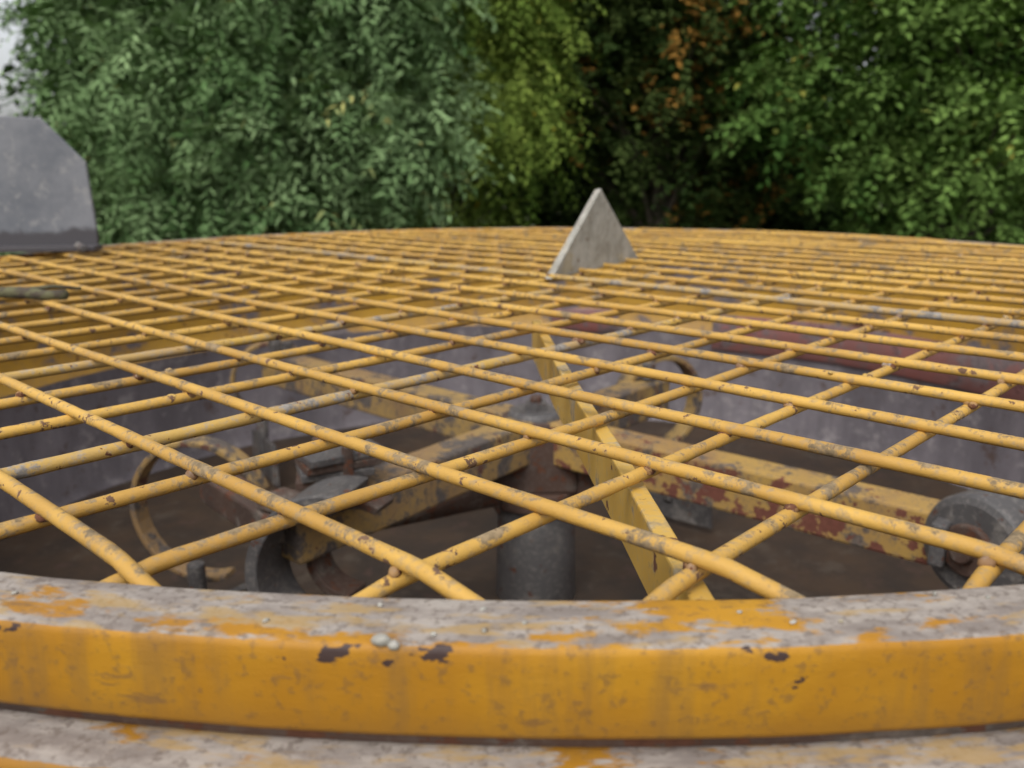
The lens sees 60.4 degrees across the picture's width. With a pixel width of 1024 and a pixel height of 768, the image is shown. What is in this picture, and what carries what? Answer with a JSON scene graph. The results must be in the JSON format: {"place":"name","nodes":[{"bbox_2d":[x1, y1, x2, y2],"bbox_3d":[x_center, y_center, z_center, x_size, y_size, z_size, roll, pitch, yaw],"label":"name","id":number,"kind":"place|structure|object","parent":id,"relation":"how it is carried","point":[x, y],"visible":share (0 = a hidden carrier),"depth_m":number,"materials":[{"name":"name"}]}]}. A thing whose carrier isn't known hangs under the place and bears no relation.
{"place":"outdoors","nodes":[
{"label":"outdoors","id":0,"kind":"place"},
{"bbox_2d":[75,242,86,251],"bbox_3d":[-0.942,-0.299,1.923,0.041,0.020,0.048,0,14,0],"label":"guard hinge pin","id":1,"kind":"object","parent":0,"point":[81,247],"visible":1,"depth_m":1.91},
{"bbox_2d":[186,560,207,588],"bbox_3d":[-0.498,0.350,1.402,0.028,0.140,0.028,0,14,0],"label":"paddle rod","id":2,"kind":"object","parent":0,"point":[196,574],"visible":0.47,"depth_m":1.38,"materials":[{"name":"grey metal"}]},
{"bbox_2d":[199,475,284,544],"bbox_3d":[-0.391,0.179,1.299,0.050,0.045,0.238,-12,18,-39],"label":"paddle","id":3,"kind":"object","parent":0,"point":[238,510],"visible":0.34,"depth_m":1.28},
{"bbox_2d":[257,420,268,454],"bbox_3d":[-0.649,0.133,2.296,0.028,0.140,0.028,0,14,0],"label":"paddle rod","id":4,"kind":"object","parent":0,"point":[262,429],"visible":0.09,"depth_m":2.28,"materials":[{"name":"grey metal"}]},
{"bbox_2d":[252,429,279,486],"bbox_3d":[-0.649,0.186,2.309,0.012,0.113,0.220,-8,16,-29],"label":"paddle","id":5,"kind":"object","parent":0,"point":[271,473],"visible":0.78,"depth_m":2.26,"materials":[{"name":"grey metal"}]},
{"bbox_2d":[341,447,353,474],"bbox_3d":[-0.234,0.121,1.260,0.016,0.069,0.017,0,14,0],"label":"clamp bolt","id":6,"kind":"object","parent":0,"point":[348,463],"visible":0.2,"depth_m":1.25,"materials":[{"name":"brown metal"}]},
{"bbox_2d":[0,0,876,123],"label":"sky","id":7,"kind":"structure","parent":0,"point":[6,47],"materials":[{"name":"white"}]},
{"bbox_2d":[0,709,1023,767],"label":"drum flange","id":8,"kind":"object","parent":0,"point":[31,740],"visible":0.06,"depth_m":0.36,"materials":[{"name":"metal"}]},
{"bbox_2d":[530,394,541,402],"bbox_3d":[0.044,0.028,1.624,0.022,0.014,0.022,0,14,0],"label":"hub stud","id":9,"kind":"object","parent":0,"point":[535,398],"visible":1,"depth_m":1.62,"materials":[{"name":"brown metal"}]},
{"bbox_2d":[663,440,674,500],"bbox_3d":[0.361,0.198,2.005,0.028,0.140,0.028,0,14,0],"label":"paddle rod","id":10,"kind":"object","parent":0,"point":[667,498],"visible":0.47,"depth_m":2.01,"materials":[{"name":"grey metal"}]},
{"bbox_2d":[649,491,712,528],"bbox_3d":[0.362,0.251,2.018,0.220,0.113,0.012,11,18,39],"label":"paddle","id":11,"kind":"object","parent":10,"relation":"attached to","point":[689,512],"visible":0.26,"depth_m":1.99,"materials":[{"name":"grey metal"}]},
{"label":"ground","id":12,"kind":"structure","parent":0,"visible":0},
{"bbox_2d":[0,0,513,254],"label":"elder shrub","id":13,"kind":"object","parent":12,"relation":"on","point":[248,111],"visible":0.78,"depth_m":6.30,"materials":[{"name":"green plant"}]},
{"bbox_2d":[278,0,628,229],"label":"willow tree","id":14,"kind":"object","parent":12,"relation":"on","point":[490,44],"visible":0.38,"depth_m":8.05,"materials":[{"name":"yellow plant"}]},
{"bbox_2d":[0,0,1023,244],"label":"background hedge","id":15,"kind":"object","parent":12,"relation":"on","point":[820,226],"visible":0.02,"depth_m":12.18,"materials":[{"name":"green plant"}]},
{"bbox_2d":[461,0,874,230],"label":"hawthorn tree","id":16,"kind":"object","parent":12,"relation":"on","point":[676,57],"visible":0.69,"depth_m":9.70,"materials":[{"name":"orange plant"}]},
{"bbox_2d":[706,0,1023,244],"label":"beech tree","id":17,"kind":"object","parent":12,"relation":"on","point":[882,126],"visible":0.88,"depth_m":7.86,"materials":[{"name":"green plant"}]},
{"bbox_3d":[0.045,0.165,1.657,2.508,0.613,2.508,0,14,0],"label":"drum","id":18,"kind":"object","parent":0,"visible":0},
{"bbox_2d":[0,420,969,600],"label":"drum floor","id":19,"kind":"structure","parent":18,"relation":"in","point":[807,565],"depth_m":1.90,"materials":[{"name":"metal"}]},
{"bbox_2d":[229,583,246,591],"bbox_3d":[-0.498,0.404,1.416,0.012,0.113,0.220,7,16,29],"label":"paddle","id":20,"kind":"object","parent":19,"relation":"on","point":[242,587],"visible":0.09,"depth_m":1.48,"materials":[{"name":"grey metal"}]},
{"bbox_2d":[0,325,1023,522],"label":"wall liner","id":21,"kind":"object","parent":19,"relation":"on","point":[63,487],"depth_m":2.45,"materials":[{"name":"grey metal"}]},
{"bbox_2d":[496,509,575,600],"bbox_3d":[0.046,0.307,1.692,0.156,0.240,0.156,0,14,0],"label":"hub post","id":22,"kind":"object","parent":19,"relation":"on","point":[537,564],"visible":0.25,"depth_m":1.63,"materials":[{"name":"grey metal"}]},
{"bbox_2d":[262,352,512,437],"bbox_3d":[-0.288,0.026,1.957,0.929,0.086,0.062,13,19,43],"label":"mixing arm","id":23,"kind":"object","parent":22,"relation":"attached to","point":[450,426],"visible":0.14,"depth_m":1.91},
{"bbox_2d":[230,341,306,421],"bbox_3d":[-0.627,-0.008,2.281,0.195,0.210,0.040,-3,14,-11],"label":"spring arm","id":24,"kind":"object","parent":23,"relation":"attached to","point":[253,347],"visible":0.24,"depth_m":2.24},
{"bbox_2d":[268,340,280,352],"bbox_3d":[-0.601,-0.096,2.230,0.028,0.035,0.031,0,14,0],"label":"arm bolt","id":25,"kind":"object","parent":23,"relation":"on","point":[274,345],"visible":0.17,"depth_m":2.22,"materials":[{"name":"grey metal"}]},
{"bbox_2d":[280,341,292,349],"bbox_3d":[-0.560,-0.087,2.191,0.028,0.035,0.031,0,14,0],"label":"arm bolt","id":26,"kind":"object","parent":23,"relation":"attached to","point":[285,345],"visible":0.52,"depth_m":2.18,"materials":[{"name":"grey metal"}]},
{"bbox_2d":[282,417,533,563],"bbox_3d":[-0.135,0.150,1.427,0.062,0.086,0.570,11,17,38],"label":"mixing arm","id":27,"kind":"object","parent":22,"relation":"attached to","point":[302,544],"visible":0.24,"depth_m":1.37},
{"bbox_2d":[130,436,268,581],"bbox_3d":[-0.503,0.202,1.419,0.232,0.240,0.035,2,14,11],"label":"spring arm","id":28,"kind":"object","parent":27,"relation":"attached to","point":[153,541],"visible":0.62,"depth_m":1.42},
{"bbox_2d":[257,487,337,517],"bbox_3d":[-0.294,0.166,1.203,0.108,0.020,0.050,9,16,33],"label":"spring arm clamp","id":29,"kind":"object","parent":27,"relation":"attached to","point":[287,493],"visible":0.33,"depth_m":1.22,"materials":[{"name":"metal"}]},
{"bbox_2d":[245,475,367,593],"bbox_3d":[-0.275,0.241,1.191,0.144,0.228,0.095,3,14,14],"label":"spring arm","id":30,"kind":"object","parent":27,"relation":"attached to","point":[268,568],"visible":0.38,"depth_m":1.17},
{"bbox_2d":[296,471,368,490],"bbox_3d":[-0.264,0.134,1.293,0.102,0.011,0.080,-3,14,-11],"label":"clamp plate","id":31,"kind":"object","parent":27,"relation":"attached to","point":[300,485],"visible":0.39,"depth_m":1.25,"materials":[{"name":"grey metal"}]},
{"bbox_2d":[296,464,374,482],"bbox_3d":[-0.259,0.123,1.288,0.104,0.011,0.074,-5,15,-19],"label":"clamp plate","id":32,"kind":"object","parent":27,"relation":"attached to","point":[362,471],"visible":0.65,"depth_m":1.25,"materials":[{"name":"grey metal"}]},
{"bbox_2d":[295,457,379,475],"bbox_3d":[-0.254,0.111,1.283,0.108,0.011,0.068,-7,15,-27],"label":"clamp plate","id":33,"kind":"object","parent":27,"relation":"attached to","point":[359,463],"visible":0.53,"depth_m":1.25,"materials":[{"name":"grey metal"}]},
{"bbox_2d":[297,439,378,468],"bbox_3d":[-0.249,0.100,1.277,0.114,0.011,0.062,-10,17,-34],"label":"clamp plate","id":34,"kind":"object","parent":27,"relation":"attached to","point":[333,456],"visible":0.34,"depth_m":1.24,"materials":[{"name":"grey metal"}]},
{"bbox_2d":[306,495,393,596],"bbox_3d":[-0.229,0.227,1.245,0.119,0.153,0.055,4,15,19],"label":"spring arm","id":35,"kind":"object","parent":27,"relation":"attached to","point":[329,576],"visible":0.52,"depth_m":1.25},
{"bbox_2d":[382,491,501,529],"bbox_3d":[-0.135,0.214,1.571,0.273,0.052,0.052,-8,16,-28],"label":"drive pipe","id":36,"kind":"object","parent":22,"relation":"attached to","point":[469,501],"visible":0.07,"depth_m":1.56,"materials":[{"name":"metal"}]},
{"bbox_2d":[492,480,499,514],"bbox_3d":[-0.050,0.196,1.598,0.058,0.100,0.010,-8,16,-30],"label":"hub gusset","id":37,"kind":"object","parent":22,"relation":"attached to","point":[497,508],"visible":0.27,"depth_m":1.61,"materials":[{"name":"metal"}]},
{"bbox_2d":[500,494,573,514],"bbox_3d":[0.045,0.202,1.667,0.172,0.033,0.172,0,14,0],"label":"hub sleeve","id":38,"kind":"object","parent":22,"relation":"on","point":[506,506],"visible":0.13,"depth_m":1.59,"materials":[{"name":"metal"}]},
{"bbox_2d":[496,442,577,494],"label":"hub block","id":39,"kind":"structure","parent":38,"relation":"on","point":[541,473],"depth_m":1.59,"materials":[{"name":"brown metal"}]},
{"bbox_2d":[502,411,550,428],"bbox_3d":[0.044,0.071,1.635,0.128,0.026,0.128,0,14,0],"label":"hub collar","id":40,"kind":"object","parent":39,"relation":"on","point":[543,425],"visible":0.09,"depth_m":1.57,"materials":[{"name":"metal"}]},
{"bbox_2d":[507,404,559,423],"bbox_3d":[0.044,0.053,1.630,0.107,0.014,0.107,0,14,0],"label":"hub disc","id":41,"kind":"object","parent":40,"relation":"on","point":[520,413],"visible":0.56,"depth_m":1.60,"materials":[{"name":"grey metal"}]},
{"bbox_2d":[525,400,546,412],"bbox_3d":[0.044,0.041,1.627,0.042,0.016,0.048,0,14,0],"label":"hub nut","id":42,"kind":"object","parent":41,"relation":"on","point":[536,407],"visible":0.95,"depth_m":1.61,"materials":[{"name":"grey metal"}]},
{"bbox_2d":[574,472,593,494],"bbox_3d":[0.140,0.195,1.598,0.058,0.100,0.010,8,16,30],"label":"hub gusset","id":43,"kind":"object","parent":22,"relation":"attached to","point":[584,482],"visible":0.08,"depth_m":1.59,"materials":[{"name":"metal"}]},
{"bbox_2d":[592,377,669,428],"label":"mixing arm","id":44,"kind":"object","parent":22,"relation":"attached to","point":[638,389],"visible":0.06,"depth_m":1.86},
{"bbox_2d":[642,362,655,380],"bbox_3d":[0.300,-0.028,1.929,0.028,0.035,0.031,0,14,0],"label":"arm bolt","id":45,"kind":"object","parent":44,"relation":"on","point":[650,365],"visible":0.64,"depth_m":1.92,"materials":[{"name":"grey metal"}]},
{"bbox_2d":[616,355,702,441],"bbox_3d":[0.331,0.040,1.998,0.219,0.222,0.045,-7,15,-26],"label":"spring arm","id":46,"kind":"object","parent":44,"relation":"attached to","point":[678,432],"visible":0.37,"depth_m":2.02},
{"bbox_2d":[548,420,940,564],"bbox_3d":[0.315,0.150,1.425,0.702,0.086,0.062,11,18,38],"label":"mixing arm","id":47,"kind":"object","parent":22,"relation":"attached to","point":[909,507],"visible":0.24,"depth_m":1.33},
{"bbox_2d":[924,488,1023,588],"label":"arm roller","id":48,"kind":"object","parent":47,"relation":"attached to","point":[997,519],"visible":0.48,"depth_m":1.12,"materials":[{"name":"grey metal"}]},
{"bbox_2d":[927,517,951,567],"bbox_3d":[0.594,0.199,1.194,0.020,0.060,0.130,11,18,38],"label":"roller fork","id":49,"kind":"object","parent":48,"relation":"attached to","point":[936,557],"visible":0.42,"depth_m":1.15,"materials":[{"name":"grey metal"}]},
{"bbox_2d":[949,550,974,563],"bbox_3d":[0.633,0.207,1.158,0.148,0.028,0.028,-8,16,-29],"label":"arm roller axle","id":50,"kind":"object","parent":48,"relation":"attached to","point":[958,558],"visible":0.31,"depth_m":1.12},
{"bbox_2d":[946,523,991,577],"bbox_3d":[0.587,0.214,1.132,0.045,0.070,0.065,0,14,0],"label":"arm roller hub","id":51,"kind":"object","parent":48,"relation":"attached to","point":[967,570],"visible":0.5,"depth_m":1.13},
{"bbox_2d":[0,238,1023,397],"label":"wall","id":52,"kind":"structure","parent":18,"relation":"attached to","point":[32,363],"depth_m":2.46,"materials":[{"name":"metal"}]},
{"bbox_2d":[552,308,617,332],"bbox_3d":[0.231,-0.202,2.793,0.211,0.077,0.011,2,14,9],"label":"red wall patch","id":53,"kind":"object","parent":52,"relation":"attached to","point":[589,327],"visible":0.58,"depth_m":2.79,"materials":[{"name":"paint"}]},
{"bbox_2d":[711,315,1023,400],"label":"red wall panel","id":54,"kind":"structure","parent":52,"relation":"attached to","point":[979,386],"depth_m":2.35,"materials":[{"name":"paint"}]},
{"bbox_2d":[0,702,1023,746],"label":"shadow gap ring","id":55,"kind":"object","parent":18,"relation":"on","point":[527,742],"visible":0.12,"depth_m":0.36,"materials":[{"name":"metal"}]},
{"bbox_2d":[0,227,1023,738],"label":"top rim","id":56,"kind":"object","parent":55,"relation":"on","point":[702,669],"visible":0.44,"depth_m":0.35,"materials":[{"name":"yellow paint"}]},
{"bbox_2d":[11,590,989,650],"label":"mortar bits","id":57,"kind":"object","parent":56,"relation":"on","point":[381,639],"visible":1,"depth_m":0.34,"materials":[{"name":"grey concrete"}]},
{"bbox_2d":[0,227,1023,599],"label":"grille bars","id":58,"kind":"object","parent":56,"relation":"on","point":[870,251],"visible":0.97,"depth_m":0.88,"materials":[{"name":"yellow metal"}]},
{"bbox_2d":[0,285,80,299],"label":"twig","id":59,"kind":"object","parent":58,"relation":"on","point":[39,292],"visible":1,"depth_m":1.24,"materials":[{"name":"wood"}]},
{"bbox_2d":[0,116,98,245],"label":"guard plate","id":60,"kind":"object","parent":58,"relation":"on","point":[46,198],"visible":0.83,"depth_m":1.96,"materials":[{"name":"grey metal"}]},
{"bbox_2d":[0,244,102,252],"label":"guard foot","id":61,"kind":"object","parent":58,"relation":"on","point":[41,248],"visible":1,"depth_m":1.94},
{"bbox_2d":[5,231,1015,577],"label":"grille welds","id":62,"kind":"object","parent":58,"relation":"on","point":[981,561],"visible":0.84,"depth_m":0.97,"materials":[{"name":"yellow metal"}]},
{"bbox_2d":[96,233,1008,396],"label":"concrete crumbs","id":63,"kind":"object","parent":58,"relation":"on","point":[514,291],"visible":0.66,"depth_m":1.07,"materials":[{"name":"grey concrete"}]},
{"bbox_2d":[548,189,637,278],"bbox_3d":[0.164,-0.291,1.652,0.015,0.148,0.385,8,16,30],"label":"bag splitter plate","id":64,"kind":"object","parent":58,"relation":"on","point":[598,238],"visible":0.84,"depth_m":1.63,"materials":[{"name":"grey metal"}]},
{"bbox_2d":[545,190,595,278],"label":"bag splitter wing","id":65,"kind":"structure","parent":64,"relation":"attached to","point":[555,261],"depth_m":1.56,"materials":[{"name":"grey metal"}]},
{"bbox_2d":[532,320,714,599],"bbox_3d":[0.062,0.035,0.787,0.014,0.050,0.811,-1,14,-4],"label":"grille support strip","id":66,"kind":"object","parent":58,"relation":"attached to","point":[635,505],"visible":0.41,"depth_m":0.58,"materials":[{"name":"yellow metal"}]}
]}

